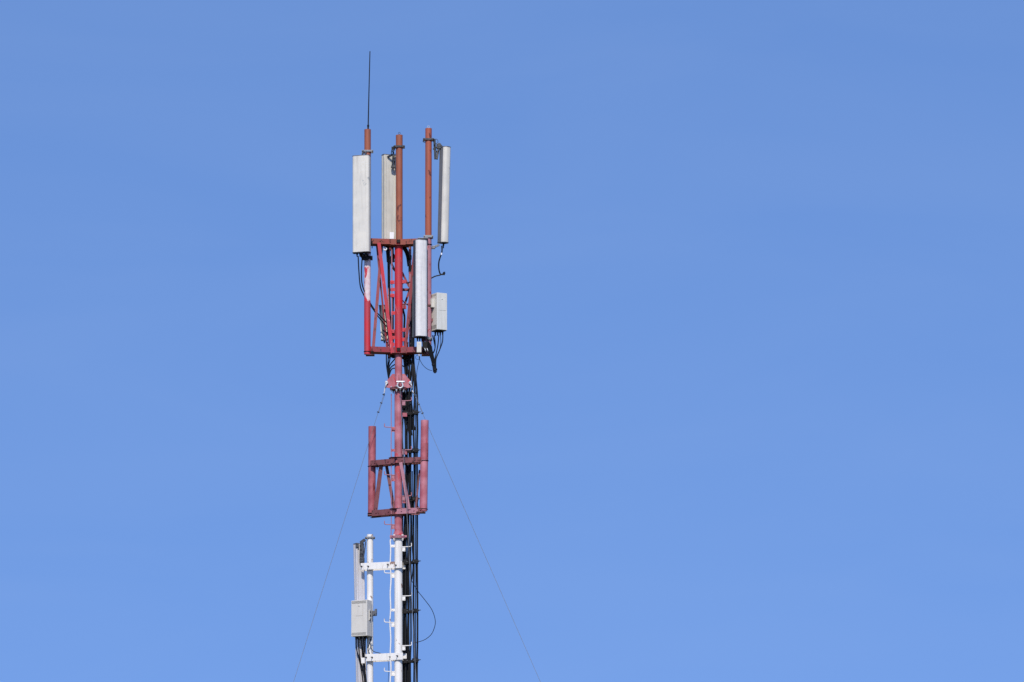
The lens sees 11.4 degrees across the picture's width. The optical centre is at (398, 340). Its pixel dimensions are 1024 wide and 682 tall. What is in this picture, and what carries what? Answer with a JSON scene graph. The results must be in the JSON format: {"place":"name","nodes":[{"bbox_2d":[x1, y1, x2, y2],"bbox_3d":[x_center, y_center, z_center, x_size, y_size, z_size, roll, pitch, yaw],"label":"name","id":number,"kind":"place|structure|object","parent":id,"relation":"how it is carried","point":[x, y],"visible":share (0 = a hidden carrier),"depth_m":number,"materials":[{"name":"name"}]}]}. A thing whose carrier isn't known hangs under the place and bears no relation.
{"place":"outdoors","nodes":[
{"label":"outdoors","id":0,"kind":"place"},
{"bbox_2d":[0,0,1023,681],"label":"sky","id":1,"kind":"structure","parent":0,"point":[727,385],"materials":[{"name":"blue"}]},
{"label":"ground","id":2,"kind":"structure","parent":0,"visible":0},
{"bbox_2d":[384,132,411,681],"bbox_3d":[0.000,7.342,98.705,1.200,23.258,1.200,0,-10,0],"label":"guyed mast","id":3,"kind":"object","parent":2,"relation":"on","point":[398,536],"visible":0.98,"depth_m":99.66,"materials":[{"name":"metal"}]},
{"bbox_2d":[293,381,387,681],"bbox_3d":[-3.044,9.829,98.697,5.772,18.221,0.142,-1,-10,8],"label":"guy wire","id":4,"kind":"object","parent":3,"relation":"attached to","point":[386,382],"visible":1,"depth_m":99.60,"materials":[{"name":"metal"}]},
{"bbox_2d":[361,534,406,681],"bbox_3d":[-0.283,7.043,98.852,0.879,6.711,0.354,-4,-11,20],"label":"side mount","id":5,"kind":"object","parent":3,"relation":"attached to","point":[370,566],"visible":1,"depth_m":99.18,"materials":[{"name":"white paint"}]},
{"bbox_2d":[353,539,366,681],"bbox_3d":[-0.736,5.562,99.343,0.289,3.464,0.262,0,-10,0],"label":"panel antenna","id":6,"kind":"object","parent":5,"relation":"attached to","point":[359,573],"visible":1,"depth_m":99.47,"materials":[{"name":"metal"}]},
{"bbox_2d":[351,600,376,639],"bbox_3d":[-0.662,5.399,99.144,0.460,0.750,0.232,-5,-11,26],"label":"radio unit","id":7,"kind":"object","parent":5,"relation":"attached to","point":[362,613],"visible":1,"depth_m":99.08,"materials":[{"name":"grey metal"}]},
{"bbox_2d":[356,636,362,681],"bbox_3d":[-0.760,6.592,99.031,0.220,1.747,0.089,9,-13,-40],"label":"cable","id":8,"kind":"object","parent":7,"relation":"hanging from","point":[359,659],"visible":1,"depth_m":99.11,"materials":[{"name":"black rubber"}]},
{"bbox_2d":[358,636,364,678],"bbox_3d":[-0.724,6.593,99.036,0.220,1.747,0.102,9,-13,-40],"label":"cable","id":9,"kind":"object","parent":7,"relation":"hanging from","point":[359,657],"visible":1,"depth_m":99.11,"materials":[{"name":"black rubber"}]},
{"bbox_2d":[362,637,364,681],"bbox_3d":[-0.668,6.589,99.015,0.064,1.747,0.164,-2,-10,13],"label":"cable","id":10,"kind":"object","parent":7,"relation":"hanging from","point":[363,657],"visible":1,"depth_m":99.10,"materials":[{"name":"black rubber"}]},
{"bbox_2d":[360,636,366,681],"bbox_3d":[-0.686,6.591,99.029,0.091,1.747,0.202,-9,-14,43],"label":"cable","id":11,"kind":"object","parent":7,"relation":"hanging from","point":[362,657],"visible":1,"depth_m":99.10,"materials":[{"name":"black rubber"}]},
{"bbox_2d":[364,639,365,681],"bbox_3d":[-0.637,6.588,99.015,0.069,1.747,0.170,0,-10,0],"label":"cable","id":12,"kind":"object","parent":7,"relation":"hanging from","point":[364,656],"visible":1,"depth_m":99.09,"materials":[{"name":"black rubber"}]},
{"bbox_2d":[364,126,431,357],"bbox_3d":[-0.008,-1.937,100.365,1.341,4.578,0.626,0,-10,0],"label":"antenna frame","id":13,"kind":"object","parent":3,"relation":"attached to","point":[389,349],"visible":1,"depth_m":100.03,"materials":[{"name":"paint"}]},
{"bbox_2d":[352,150,372,259],"bbox_3d":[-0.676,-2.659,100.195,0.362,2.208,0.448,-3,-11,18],"label":"panel antenna","id":14,"kind":"object","parent":13,"relation":"attached to","point":[361,204],"visible":1,"depth_m":99.99,"materials":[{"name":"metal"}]},
{"bbox_2d":[367,52,369,128],"bbox_3d":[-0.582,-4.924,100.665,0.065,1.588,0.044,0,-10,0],"label":"whip antenna","id":15,"kind":"object","parent":13,"relation":"on","point":[368,92],"visible":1,"depth_m":100.66,"materials":[{"name":"black metal"}]},
{"bbox_2d":[358,256,387,327],"bbox_3d":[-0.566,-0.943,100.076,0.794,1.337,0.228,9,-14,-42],"label":"cable","id":16,"kind":"object","parent":13,"relation":"attached to","point":[363,293],"visible":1,"depth_m":99.85,"materials":[{"name":"black rubber"}]},
{"bbox_2d":[361,260,386,322],"bbox_3d":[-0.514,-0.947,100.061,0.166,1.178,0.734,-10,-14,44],"label":"cable","id":17,"kind":"object","parent":13,"relation":"attached to","point":[364,290],"visible":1,"depth_m":99.86,"materials":[{"name":"black rubber"}]},
{"bbox_2d":[379,305,387,342],"bbox_3d":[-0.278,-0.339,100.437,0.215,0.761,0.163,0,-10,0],"label":"radio unit","id":18,"kind":"object","parent":13,"relation":"attached to","point":[382,326],"visible":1,"depth_m":100.39,"materials":[{"name":"metal"}]},
{"bbox_2d":[387,247,389,286],"bbox_3d":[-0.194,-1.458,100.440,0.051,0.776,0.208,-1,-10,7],"label":"cable","id":19,"kind":"object","parent":13,"relation":"attached to","point":[388,270],"visible":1,"depth_m":100.45,"materials":[{"name":"black rubber"}]},
{"bbox_2d":[389,287,390,322],"bbox_3d":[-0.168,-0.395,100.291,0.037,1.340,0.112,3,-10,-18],"label":"cable","id":20,"kind":"object","parent":13,"relation":"attached to","point":[389,305],"visible":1,"depth_m":100.31,"materials":[{"name":"black rubber"}]},
{"bbox_2d":[381,145,404,238],"bbox_3d":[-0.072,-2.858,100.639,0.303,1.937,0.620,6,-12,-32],"label":"panel antenna","id":21,"kind":"object","parent":13,"relation":"attached to","point":[388,196],"visible":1,"depth_m":100.74,"materials":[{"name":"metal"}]},
{"bbox_2d":[392,297,393,342],"bbox_3d":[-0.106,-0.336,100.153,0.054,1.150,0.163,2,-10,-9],"label":"cable","id":22,"kind":"object","parent":13,"relation":"attached to","point":[393,316],"visible":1,"depth_m":100.20,"materials":[{"name":"black rubber"}]},
{"bbox_2d":[391,247,394,261],"bbox_3d":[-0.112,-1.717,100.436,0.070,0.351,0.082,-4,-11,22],"label":"cable","id":23,"kind":"object","parent":13,"relation":"attached to","point":[393,260],"visible":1,"depth_m":100.41,"materials":[{"name":"black rubber"}]},
{"bbox_2d":[403,309,405,342],"bbox_3d":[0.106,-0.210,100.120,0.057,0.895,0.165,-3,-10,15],"label":"cable","id":24,"kind":"object","parent":13,"relation":"attached to","point":[404,324],"visible":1,"depth_m":100.17,"materials":[{"name":"black rubber"}]},
{"bbox_2d":[403,360,407,434],"bbox_3d":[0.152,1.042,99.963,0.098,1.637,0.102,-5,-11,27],"label":"feeder cable","id":25,"kind":"object","parent":13,"relation":"attached to","point":[404,392],"visible":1,"depth_m":99.94,"materials":[{"name":"black rubber"}]},
{"bbox_2d":[402,355,411,364],"bbox_3d":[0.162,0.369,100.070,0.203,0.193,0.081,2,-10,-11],"label":"cable","id":26,"kind":"object","parent":13,"relation":"attached to","point":[407,357],"visible":1,"depth_m":100.05,"materials":[{"name":"black rubber"}]},
{"bbox_2d":[411,303,411,338],"bbox_3d":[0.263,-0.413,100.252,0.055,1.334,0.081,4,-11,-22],"label":"cable","id":27,"kind":"object","parent":13,"relation":"attached to","point":[411,320],"visible":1,"depth_m":100.21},
{"bbox_2d":[412,235,432,355],"bbox_3d":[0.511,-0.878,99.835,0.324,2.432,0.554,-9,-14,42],"label":"panel antenna","id":28,"kind":"object","parent":13,"relation":"attached to","point":[419,304],"visible":1,"depth_m":99.65,"materials":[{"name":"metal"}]},
{"bbox_2d":[423,138,450,248],"bbox_3d":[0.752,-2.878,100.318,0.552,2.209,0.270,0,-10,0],"label":"panel antenna","id":29,"kind":"object","parent":13,"relation":"attached to","point":[444,195],"visible":1,"depth_m":100.25,"materials":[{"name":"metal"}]},
{"bbox_2d":[438,246,444,274],"bbox_3d":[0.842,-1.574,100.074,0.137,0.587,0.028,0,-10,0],"label":"cable","id":30,"kind":"object","parent":29,"relation":"hanging from","point":[439,261],"visible":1,"depth_m":100.06,"materials":[{"name":"black rubber"}]},
{"bbox_2d":[427,292,446,335],"bbox_3d":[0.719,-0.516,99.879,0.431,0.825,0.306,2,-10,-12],"label":"radio unit","id":31,"kind":"object","parent":13,"relation":"attached to","point":[438,304],"visible":1,"depth_m":99.81,"materials":[{"name":"white paint"}]},
{"bbox_2d":[435,335,442,362],"bbox_3d":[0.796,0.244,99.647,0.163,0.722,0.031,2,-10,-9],"label":"cable","id":32,"kind":"object","parent":31,"relation":"hanging from","point":[439,349],"visible":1,"depth_m":99.66,"materials":[{"name":"black rubber"}]},
{"bbox_2d":[367,420,428,517],"bbox_3d":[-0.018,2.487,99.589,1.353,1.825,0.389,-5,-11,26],"label":"antenna frame","id":33,"kind":"object","parent":3,"relation":"attached to","point":[422,460],"visible":1,"depth_m":99.47,"materials":[{"name":"paint"}]},
{"bbox_2d":[407,516,407,568],"bbox_3d":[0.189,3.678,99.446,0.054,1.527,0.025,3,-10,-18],"label":"feeder cable","id":34,"kind":"object","parent":33,"relation":"attached to","point":[407,545],"visible":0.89,"depth_m":99.38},
{"bbox_2d":[402,497,419,502],"bbox_3d":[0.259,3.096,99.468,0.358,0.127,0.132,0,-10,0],"label":"cable clamp","id":35,"kind":"object","parent":33,"relation":"attached to","point":[413,499],"visible":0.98,"depth_m":99.43,"materials":[{"name":"black metal"}]},
{"bbox_2d":[411,471,412,548],"bbox_3d":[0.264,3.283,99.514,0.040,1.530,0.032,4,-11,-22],"label":"feeder cable","id":36,"kind":"object","parent":35,"relation":"attached to","point":[412,496],"visible":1,"depth_m":99.58,"materials":[{"name":"black rubber"}]},
{"bbox_2d":[402,396,403,681],"bbox_3d":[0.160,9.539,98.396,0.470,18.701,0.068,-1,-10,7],"label":"feeder cable","id":37,"kind":"object","parent":3,"relation":"attached to","point":[402,527],"visible":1,"depth_m":99.50,"materials":[{"name":"black rubber"}]},
{"bbox_2d":[403,517,404,653],"bbox_3d":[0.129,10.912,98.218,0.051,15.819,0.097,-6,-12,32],"label":"feeder cable","id":38,"kind":"object","parent":3,"relation":"attached to","point":[404,586],"visible":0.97,"depth_m":99.26,"materials":[{"name":"black rubber"}]},
{"bbox_2d":[403,360,406,681],"bbox_3d":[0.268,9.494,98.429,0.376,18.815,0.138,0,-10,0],"label":"feeder cable","id":39,"kind":"object","parent":3,"relation":"attached to","point":[405,664],"visible":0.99,"depth_m":99.33,"materials":[{"name":"black rubber"}]},
{"bbox_2d":[406,359,407,681],"bbox_3d":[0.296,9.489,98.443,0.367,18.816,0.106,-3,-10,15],"label":"feeder cable","id":40,"kind":"object","parent":3,"relation":"attached to","point":[407,583],"visible":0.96,"depth_m":99.19,"materials":[{"name":"black rubber"}]},
{"bbox_2d":[408,355,409,681],"bbox_3d":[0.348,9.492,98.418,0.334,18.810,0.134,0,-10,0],"label":"feeder cable","id":41,"kind":"object","parent":3,"relation":"attached to","point":[408,522],"visible":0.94,"depth_m":99.41,"materials":[{"name":"black rubber"}]},
{"bbox_2d":[402,410,418,416],"bbox_3d":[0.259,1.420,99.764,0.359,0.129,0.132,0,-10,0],"label":"cable clamp","id":42,"kind":"object","parent":3,"relation":"attached to","point":[406,413],"visible":1,"depth_m":99.73,"materials":[{"name":"black metal"}]},
{"bbox_2d":[403,559,418,564],"bbox_3d":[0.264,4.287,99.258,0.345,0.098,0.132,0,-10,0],"label":"cable clamp","id":43,"kind":"object","parent":3,"relation":"attached to","point":[413,561],"visible":1,"depth_m":99.23,"materials":[{"name":"black metal"}]},
{"bbox_2d":[412,505,412,578],"bbox_3d":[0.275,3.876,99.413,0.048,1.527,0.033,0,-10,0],"label":"feeder cable","id":44,"kind":"object","parent":43,"relation":"attached to","point":[412,544],"visible":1,"depth_m":99.36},
{"bbox_2d":[409,566,435,642],"bbox_3d":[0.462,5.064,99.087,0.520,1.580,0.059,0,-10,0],"label":"cable","id":45,"kind":"object","parent":43,"relation":"hanging from","point":[429,606],"visible":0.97,"depth_m":99.08,"materials":[{"name":"black rubber"}]},
{"bbox_2d":[409,339,412,681],"bbox_3d":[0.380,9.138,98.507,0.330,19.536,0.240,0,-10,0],"label":"feeder cable","id":46,"kind":"object","parent":3,"relation":"attached to","point":[410,522],"visible":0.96,"depth_m":99.36,"materials":[{"name":"black rubber"}]},
{"bbox_2d":[402,448,419,454],"bbox_3d":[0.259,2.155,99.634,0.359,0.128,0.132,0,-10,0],"label":"cable clamp","id":47,"kind":"object","parent":3,"relation":"attached to","point":[414,450],"visible":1,"depth_m":99.61,"materials":[{"name":"black metal"}]},
{"bbox_2d":[403,609,418,613],"bbox_3d":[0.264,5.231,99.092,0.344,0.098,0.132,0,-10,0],"label":"cable clamp","id":48,"kind":"object","parent":3,"relation":"attached to","point":[405,611],"visible":0.93,"depth_m":99.06,"materials":[{"name":"black metal"}]},
{"bbox_2d":[410,364,411,435],"bbox_3d":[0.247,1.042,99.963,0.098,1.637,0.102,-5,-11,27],"label":"feeder cable","id":49,"kind":"object","parent":3,"relation":"attached to","point":[410,388],"visible":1,"depth_m":100.03,"materials":[{"name":"black rubber"}]},
{"bbox_2d":[403,658,420,662],"bbox_3d":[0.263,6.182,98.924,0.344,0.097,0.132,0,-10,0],"label":"cable clamp","id":50,"kind":"object","parent":3,"relation":"attached to","point":[414,660],"visible":1,"depth_m":98.89,"materials":[{"name":"black metal"}]},
{"bbox_2d":[413,360,415,681],"bbox_3d":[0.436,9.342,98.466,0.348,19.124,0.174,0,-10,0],"label":"feeder cable","id":51,"kind":"object","parent":3,"relation":"attached to","point":[413,519],"visible":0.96,"depth_m":99.45,"materials":[{"name":"black rubber"}]},
{"bbox_2d":[413,381,415,681],"bbox_3d":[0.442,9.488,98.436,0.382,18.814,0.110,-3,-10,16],"label":"feeder cable","id":52,"kind":"object","parent":3,"relation":"attached to","point":[415,540],"visible":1,"depth_m":99.39,"materials":[{"name":"black rubber"}]},
{"bbox_2d":[413,338,417,681],"bbox_3d":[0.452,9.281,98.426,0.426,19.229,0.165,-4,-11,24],"label":"feeder cable","id":53,"kind":"object","parent":3,"relation":"attached to","point":[416,518],"visible":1,"depth_m":99.38,"materials":[{"name":"black rubber"}]},
{"bbox_2d":[396,381,416,681],"bbox_3d":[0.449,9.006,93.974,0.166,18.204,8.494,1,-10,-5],"label":"guy wire","id":54,"kind":"object","parent":2,"relation":"attached to","point":[398,382],"visible":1,"depth_m":98.10,"materials":[{"name":"metal"}]},
{"bbox_2d":[409,381,539,679],"bbox_3d":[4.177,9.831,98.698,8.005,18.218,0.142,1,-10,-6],"label":"guy wire","id":55,"kind":"object","parent":2,"relation":"attached to","point":[410,382],"visible":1,"depth_m":99.58,"materials":[{"name":"metal"}]}
]}

